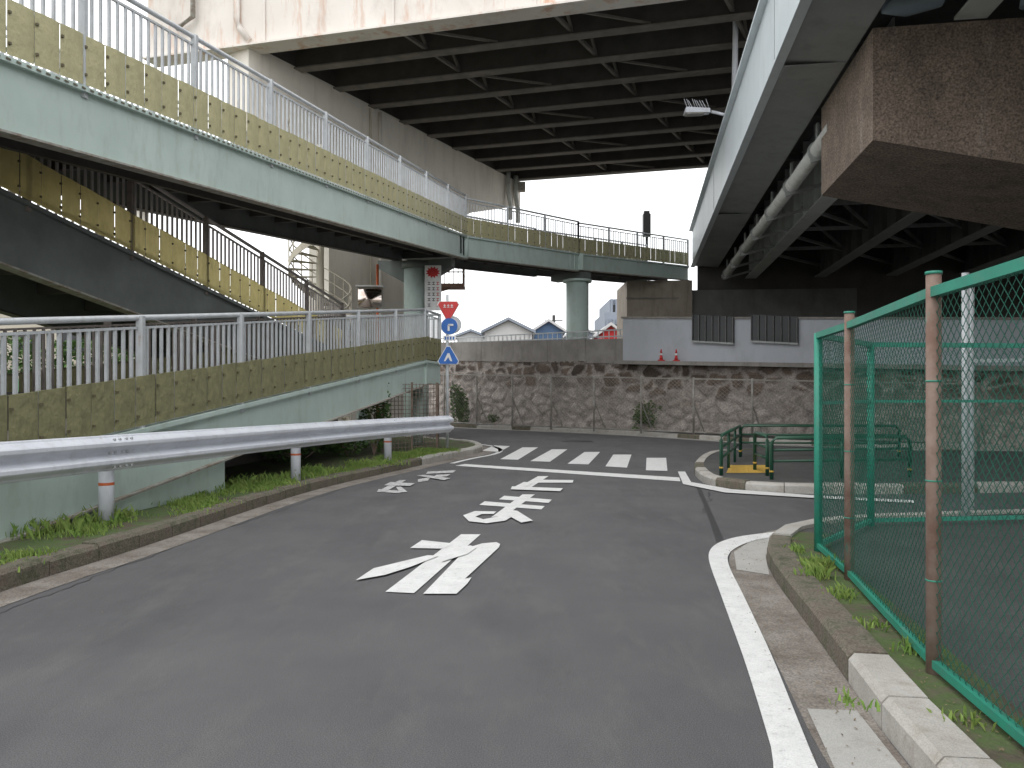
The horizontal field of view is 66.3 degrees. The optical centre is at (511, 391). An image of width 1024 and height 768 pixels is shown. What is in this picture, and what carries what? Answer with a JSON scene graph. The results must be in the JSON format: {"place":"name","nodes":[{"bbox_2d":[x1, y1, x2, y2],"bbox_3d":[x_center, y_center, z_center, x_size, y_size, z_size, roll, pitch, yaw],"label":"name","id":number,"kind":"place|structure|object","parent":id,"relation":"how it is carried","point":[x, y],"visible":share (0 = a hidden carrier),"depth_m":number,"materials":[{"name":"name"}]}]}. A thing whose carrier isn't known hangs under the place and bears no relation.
{"place":"outdoors","nodes":[
{"label":"outdoors","id":0,"kind":"place"},
{"bbox_2d":[0,436,474,571],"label":"verge","id":1,"kind":"structure","parent":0,"point":[328,459],"depth_m":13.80,"materials":[{"name":"green plant"}]},
{"bbox_2d":[6,392,337,466],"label":"under ramp wall","id":2,"kind":"structure","parent":1,"relation":"on","point":[247,458],"depth_m":15.30,"materials":[{"name":"black concrete"}]},
{"bbox_2d":[0,415,453,523],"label":"guard rail","id":3,"kind":"object","parent":1,"relation":"on","point":[105,456],"visible":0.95,"depth_m":9.30,"materials":[{"name":"white metal"}]},
{"bbox_2d":[260,442,346,461],"bbox_3d":[-4.468,1.127,16.038,2.142,0.636,0.798,0,0,0],"label":"shrub","id":4,"kind":"object","parent":1,"relation":"on","point":[279,453],"visible":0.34,"depth_m":15.92,"materials":[{"name":"green plant"}]},
{"bbox_2d":[288,115,351,420],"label":"spiral staircase","id":5,"kind":"structure","parent":1,"relation":"on","point":[319,269],"depth_m":24.20,"materials":[{"name":"grey metal"}]},
{"bbox_2d":[315,439,377,456],"bbox_3d":[-3.684,1.082,17.182,1.567,0.741,0.852,0,0,0],"label":"shrub","id":6,"kind":"object","parent":1,"relation":"on","point":[344,449],"visible":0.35,"depth_m":17.12,"materials":[{"name":"green plant"}]},
{"bbox_2d":[356,264,383,416],"bbox_3d":[-4.195,-1.167,23.166,0.800,5.234,0.303,0,0,0],"label":"traffic mirror","id":7,"kind":"object","parent":1,"relation":"on","point":[370,296],"visible":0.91,"depth_m":23.11,"materials":[{"name":"orange glass"}]},
{"bbox_2d":[357,383,392,454],"bbox_3d":[-3.083,0.547,17.619,0.798,1.753,0.505,0,0,-11],"label":"shrub","id":8,"kind":"object","parent":1,"relation":"on","point":[379,444],"visible":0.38,"depth_m":17.64,"materials":[{"name":"green plant"}]},
{"bbox_2d":[382,382,438,452],"bbox_3d":[-2.140,0.610,19.626,0.825,1.680,3.131,0,0,19],"label":"wire cage","id":9,"kind":"object","parent":1,"relation":"on","point":[419,413],"visible":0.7,"depth_m":18.90,"materials":[{"name":"grey metal"}]},
{"bbox_2d":[437,294,461,447],"bbox_3d":[-1.575,-0.500,19.724,0.610,3.900,0.129,0,0,0],"label":"traffic sign","id":10,"kind":"object","parent":1,"relation":"on","point":[451,324],"visible":0.98,"depth_m":19.67,"materials":[{"name":"metal"}]},
{"bbox_2d":[1,0,707,341],"label":"sky","id":11,"kind":"structure","parent":0,"point":[671,197],"materials":[{"name":"white"}]},
{"bbox_2d":[0,428,1023,767],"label":"road","id":12,"kind":"structure","parent":0,"point":[582,620],"depth_m":4.92,"materials":[{"name":"grey asphalt"}]},
{"bbox_2d":[136,211,148,258],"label":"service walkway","id":13,"kind":"structure","parent":12,"relation":"on","point":[143,215],"depth_m":26.34,"materials":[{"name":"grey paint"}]},
{"bbox_2d":[0,436,481,591],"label":"kerb","id":14,"kind":"structure","parent":12,"relation":"on","point":[84,553],"depth_m":8.35,"materials":[{"name":"concrete"}]},
{"bbox_2d":[0,446,493,606],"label":"gutter","id":15,"kind":"object","parent":12,"relation":"on","point":[20,592],"visible":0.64,"depth_m":7.94,"materials":[{"name":"concrete"}]},
{"bbox_2d":[0,0,688,542],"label":"pedestrian footbridge","id":16,"kind":"object","parent":12,"relation":"on","point":[264,356],"visible":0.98,"depth_m":12.34,"materials":[{"name":"metal"}]},
{"bbox_2d":[425,265,440,310],"bbox_3d":[-2.622,-3.445,26.142,0.550,1.500,0.316,0,0,0],"label":"warning board","id":17,"kind":"object","parent":16,"relation":"attached to","point":[432,286],"visible":0.97,"depth_m":25.99,"materials":[{"name":"white paint"}]},
{"bbox_2d":[1,466,723,612],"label":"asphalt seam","id":18,"kind":"object","parent":12,"relation":"on","point":[717,533],"visible":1,"depth_m":9.34,"materials":[{"name":"black asphalt"}]},
{"bbox_2d":[377,470,454,492],"bbox_3d":[-1.556,1.535,13.694,0.807,0.010,3.517,0,0,13],"label":"road marking faded text","id":19,"kind":"object","parent":12,"relation":"on","point":[400,483],"visible":1,"depth_m":13.23,"materials":[{"name":"paint"}]},
{"bbox_2d":[143,0,758,420],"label":"elevated expressway","id":20,"kind":"structure","parent":12,"relation":"on","point":[501,102],"depth_m":26.61,"materials":[{"name":"beige metal"}]},
{"bbox_2d":[357,476,572,593],"bbox_3d":[-0.071,1.535,10.166,0.956,0.012,8.466,0,0,11],"label":"road marking stop text","id":21,"kind":"object","parent":12,"relation":"on","point":[470,559],"visible":1,"depth_m":7.30,"materials":[{"name":"paint"}]},
{"bbox_2d":[452,444,502,462],"bbox_3d":[-0.949,1.542,20.691,1.443,0.001,7.529,0,0,-5],"label":"edge line","id":22,"kind":"object","parent":12,"relation":"on","point":[480,456],"visible":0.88,"depth_m":18.69,"materials":[{"name":"paint"}]},
{"bbox_2d":[2,466,1021,765],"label":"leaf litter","id":23,"kind":"object","parent":12,"relation":"on","point":[750,604],"visible":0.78,"depth_m":4.61,"materials":[{"name":"brown plant"}]},
{"bbox_2d":[456,464,679,480],"bbox_3d":[0.996,1.542,15.192,5.060,0.001,0.569,0,0,35],"label":"stop line","id":24,"kind":"object","parent":12,"relation":"on","point":[597,473],"visible":1,"depth_m":14.98,"materials":[{"name":"paint"}]},
{"bbox_2d":[482,445,666,470],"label":"crosswalk","id":25,"kind":"structure","parent":12,"relation":"on","point":[658,464],"depth_m":18.13,"materials":[{"name":"paint"}]},
{"bbox_2d":[561,440,592,442],"bbox_3d":[2.039,1.548,24.474,1.000,0.024,1.000,0,0,0],"label":"manhole cover","id":26,"kind":"object","parent":12,"relation":"on","point":[578,441],"visible":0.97,"depth_m":24.30,"materials":[{"name":"metal"}]},
{"bbox_2d":[454,427,925,449],"bbox_3d":[0.377,1.546,31.799,64.397,0.001,8.528,0,0,31],"label":"gutter","id":27,"kind":"object","parent":12,"relation":"on","point":[650,436],"visible":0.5,"depth_m":27.13,"materials":[{"name":"grey concrete"}]},
{"bbox_2d":[450,423,1023,449],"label":"kerb","id":28,"kind":"structure","parent":12,"relation":"on","point":[662,434],"depth_m":26.81,"materials":[{"name":"concrete"}]},
{"bbox_2d":[709,532,817,767],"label":"edge line","id":29,"kind":"object","parent":12,"relation":"on","point":[790,748],"visible":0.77,"depth_m":4.29,"materials":[{"name":"paint"}]},
{"bbox_2d":[678,472,913,502],"bbox_3d":[3.812,1.536,12.646,1.679,0.004,4.904,0,0,-30],"label":"edge line","id":30,"kind":"object","parent":12,"relation":"on","point":[684,477],"visible":0.86,"depth_m":12.06,"materials":[{"name":"paint"}]},
{"bbox_2d":[729,530,910,767],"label":"gutter","id":31,"kind":"object","parent":12,"relation":"on","point":[786,642],"visible":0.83,"depth_m":4.59,"materials":[{"name":"concrete"}]},
{"bbox_2d":[694,449,1023,493],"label":"kerb","id":32,"kind":"structure","parent":12,"relation":"on","point":[703,474],"depth_m":12.06,"materials":[{"name":"concrete"}]},
{"bbox_2d":[767,509,1023,767],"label":"kerb","id":33,"kind":"structure","parent":12,"relation":"on","point":[916,732],"depth_m":3.95,"materials":[{"name":"concrete"}]},
{"bbox_2d":[451,423,925,442],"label":"pavement","id":34,"kind":"structure","parent":0,"point":[749,436],"depth_m":25.99,"materials":[{"name":"concrete"}]},
{"bbox_2d":[449,380,469,423],"bbox_3d":[-2.321,0.472,34.570,0.964,1.960,0.795,0,0,0],"label":"shrub","id":35,"kind":"object","parent":34,"relation":"on","point":[463,404],"visible":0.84,"depth_m":34.49,"materials":[{"name":"green plant"}]},
{"bbox_2d":[488,414,500,421],"bbox_3d":[-0.609,1.168,34.150,1.030,0.566,0.562,0,0,0],"label":"shrub","id":36,"kind":"object","parent":34,"relation":"on","point":[493,418],"visible":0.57,"depth_m":34.15,"materials":[{"name":"green plant"}]},
{"bbox_2d":[630,400,661,430],"bbox_3d":[5.277,0.868,28.597,2.044,1.166,0.967,0,0,0],"label":"shrub","id":37,"kind":"object","parent":34,"relation":"on","point":[637,415],"visible":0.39,"depth_m":28.37,"materials":[{"name":"green plant"}]},
{"bbox_2d":[429,373,985,447],"bbox_3d":[2.492,0.225,29.761,27.072,2.450,0.748,0,0,44],"label":"wire fence","id":38,"kind":"object","parent":34,"relation":"on","point":[752,380],"visible":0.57,"depth_m":27.15,"materials":[{"name":"grey metal"}]},
{"bbox_2d":[429,361,1023,447],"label":"stone retaining wall","id":39,"kind":"structure","parent":34,"relation":"on","point":[562,368],"depth_m":27.66,"materials":[{"name":"grey stone"}]},
{"bbox_2d":[441,339,622,363],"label":"concrete parapet","id":40,"kind":"structure","parent":39,"relation":"on","point":[594,351],"depth_m":32.49,"materials":[{"name":"grey concrete"}]},
{"bbox_2d":[614,360,1023,370],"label":"wall ledge","id":41,"kind":"object","parent":39,"relation":"on","point":[776,364],"depth_m":24.99,"materials":[{"name":"concrete"}]},
{"bbox_2d":[657,349,664,360],"bbox_3d":[5.343,-1.318,28.077,0.220,0.420,0.220,0,0,0],"label":"traffic cone","id":42,"kind":"object","parent":41,"relation":"on","point":[661,358],"visible":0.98,"depth_m":28.04,"materials":[{"name":"plastic"}]},
{"bbox_2d":[672,349,679,360],"bbox_3d":[5.791,-1.294,27.638,0.220,0.420,0.220,0,0,0],"label":"traffic cone","id":43,"kind":"object","parent":41,"relation":"on","point":[676,358],"visible":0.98,"depth_m":27.60,"materials":[{"name":"plastic"}]},
{"bbox_2d":[621,315,1023,365],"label":"grey wall","id":44,"kind":"structure","parent":41,"relation":"on","point":[762,338],"depth_m":25.58,"materials":[{"name":"concrete"}]},
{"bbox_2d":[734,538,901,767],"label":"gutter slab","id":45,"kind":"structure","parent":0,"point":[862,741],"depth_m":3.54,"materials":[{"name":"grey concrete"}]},
{"bbox_2d":[704,450,1023,482],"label":"traffic island","id":46,"kind":"structure","parent":0,"point":[794,472],"depth_m":14.85,"materials":[{"name":"concrete"}]},
{"bbox_2d":[719,425,741,474],"bbox_3d":[4.250,1.065,15.150,0.068,0.710,4.026,0,0,21],"label":"pedestrian barrier","id":47,"kind":"object","parent":46,"relation":"on","point":[727,443],"visible":0.99,"depth_m":14.51,"materials":[{"name":"green metal"}]},
{"bbox_2d":[726,465,769,472],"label":"tactile paving","id":48,"kind":"structure","parent":46,"relation":"on","point":[742,469],"depth_m":14.22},
{"bbox_2d":[753,431,768,475],"bbox_3d":[4.350,1.065,13.700,0.070,0.710,1.073,0,0,6],"label":"pedestrian barrier","id":49,"kind":"object","parent":46,"relation":"on","point":[765,446],"visible":0.95,"depth_m":13.55,"materials":[{"name":"green metal"}]},
{"bbox_2d":[742,424,900,456],"bbox_3d":[6.725,1.065,17.150,3.433,0.710,0.068,0,0,5],"label":"pedestrian barrier","id":50,"kind":"object","parent":46,"relation":"on","point":[777,425],"visible":0.34,"depth_m":17.18,"materials":[{"name":"green metal"}]},
{"bbox_2d":[769,435,911,479],"bbox_3d":[5.395,1.065,12.825,2.505,0.710,0.069,0,0,-8],"label":"pedestrian barrier","id":51,"kind":"object","parent":46,"relation":"on","point":[772,460],"visible":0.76,"depth_m":12.72,"materials":[{"name":"green metal"}]},
{"bbox_2d":[800,513,1023,712],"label":"fenced lot","id":52,"kind":"structure","parent":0,"point":[1001,598],"depth_m":5.81,"materials":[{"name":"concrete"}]},
{"bbox_2d":[791,532,1023,767],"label":"soil strip","id":53,"kind":"object","parent":52,"relation":"on","point":[989,743],"visible":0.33,"depth_m":3.87,"materials":[{"name":"green plant"}]},
{"bbox_2d":[783,542,996,731],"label":"weeds","id":54,"kind":"object","parent":53,"relation":"on","point":[816,567],"visible":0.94,"depth_m":5.29,"materials":[{"name":"green plant"}]},
{"bbox_2d":[814,256,1023,746],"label":"green chain link fence","id":55,"kind":"object","parent":52,"relation":"on","point":[930,651],"visible":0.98,"depth_m":4.31,"materials":[{"name":"metal"}]},
{"bbox_2d":[961,272,1023,515],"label":"steel post","id":56,"kind":"object","parent":52,"relation":"on","point":[965,327],"visible":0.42,"depth_m":8.89,"materials":[{"name":"metal"}]},
{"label":"embankment ground","id":57,"kind":"structure","parent":0,"visible":0},
{"bbox_2d":[7,335,158,377],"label":"hedge","id":58,"kind":"object","parent":57,"relation":"on","point":[9,357],"visible":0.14,"depth_m":40.43,"materials":[{"name":"green plant"}]},
{"bbox_2d":[456,329,484,341],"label":"white house","id":59,"kind":"structure","parent":57,"relation":"on","point":[469,332],"depth_m":75.00,"materials":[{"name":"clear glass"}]},
{"bbox_2d":[481,317,535,340],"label":"white warehouse","id":60,"kind":"structure","parent":57,"relation":"on","point":[507,326],"depth_m":62.00,"materials":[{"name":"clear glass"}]},
{"bbox_2d":[441,329,622,341],"bbox_3d":[-1.083,-2.263,35.518,15.885,0.825,0.057,0,0,44],"label":"roadside railing","id":61,"kind":"object","parent":57,"relation":"on","point":[572,337],"visible":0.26,"depth_m":32.76,"materials":[{"name":"metal"}]},
{"bbox_2d":[533,319,565,339],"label":"blue warehouse","id":62,"kind":"structure","parent":57,"relation":"on","point":[547,325],"depth_m":66.00,"materials":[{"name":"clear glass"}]},
{"bbox_2d":[563,332,596,339],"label":"white house","id":63,"kind":"structure","parent":57,"relation":"on","point":[590,335],"depth_m":80.00,"materials":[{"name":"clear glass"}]},
{"bbox_2d":[590,322,616,338],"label":"red roof house","id":64,"kind":"structure","parent":57,"relation":"on","point":[611,325],"depth_m":58.00,"materials":[{"name":"red"}]},
{"bbox_2d":[594,299,616,331],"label":"apartment building","id":65,"kind":"structure","parent":57,"relation":"on","point":[607,312],"depth_m":96.92,"materials":[{"name":"white concrete"}]},
{"bbox_2d":[617,280,856,338],"bbox_3d":[15.652,-2.560,38.500,20.697,5.220,7.000,0,0,0],"label":"concrete abutment","id":66,"kind":"object","parent":57,"relation":"on","point":[672,298],"visible":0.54,"depth_m":36.35,"materials":[{"name":"grey concrete"}]},
{"bbox_2d":[642,211,650,280],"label":"signal post","id":67,"kind":"object","parent":66,"relation":"on","point":[646,221],"visible":0.52,"depth_m":40.32,"materials":[{"name":"black metal"}]},
{"bbox_2d":[689,0,1023,316],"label":"steel girder viaduct","id":68,"kind":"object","parent":66,"relation":"on","point":[872,151],"visible":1,"depth_m":15.49,"materials":[{"name":"silver metal"}]},
{"bbox_2d":[683,21,737,116],"bbox_3d":[5.910,-11.500,23.169,1.722,8.302,0.322,0,0,-3],"label":"street lamp","id":69,"kind":"object","parent":68,"relation":"on","point":[689,111],"visible":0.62,"depth_m":23.16,"materials":[{"name":"white metal"}]},
{"label":"ground","id":70,"kind":"structure","parent":0,"visible":0},
{"bbox_2d":[0,314,134,378],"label":"building","id":71,"kind":"structure","parent":70,"relation":"on","point":[30,326],"depth_m":48.00,"materials":[{"name":"grey concrete"}]}
]}

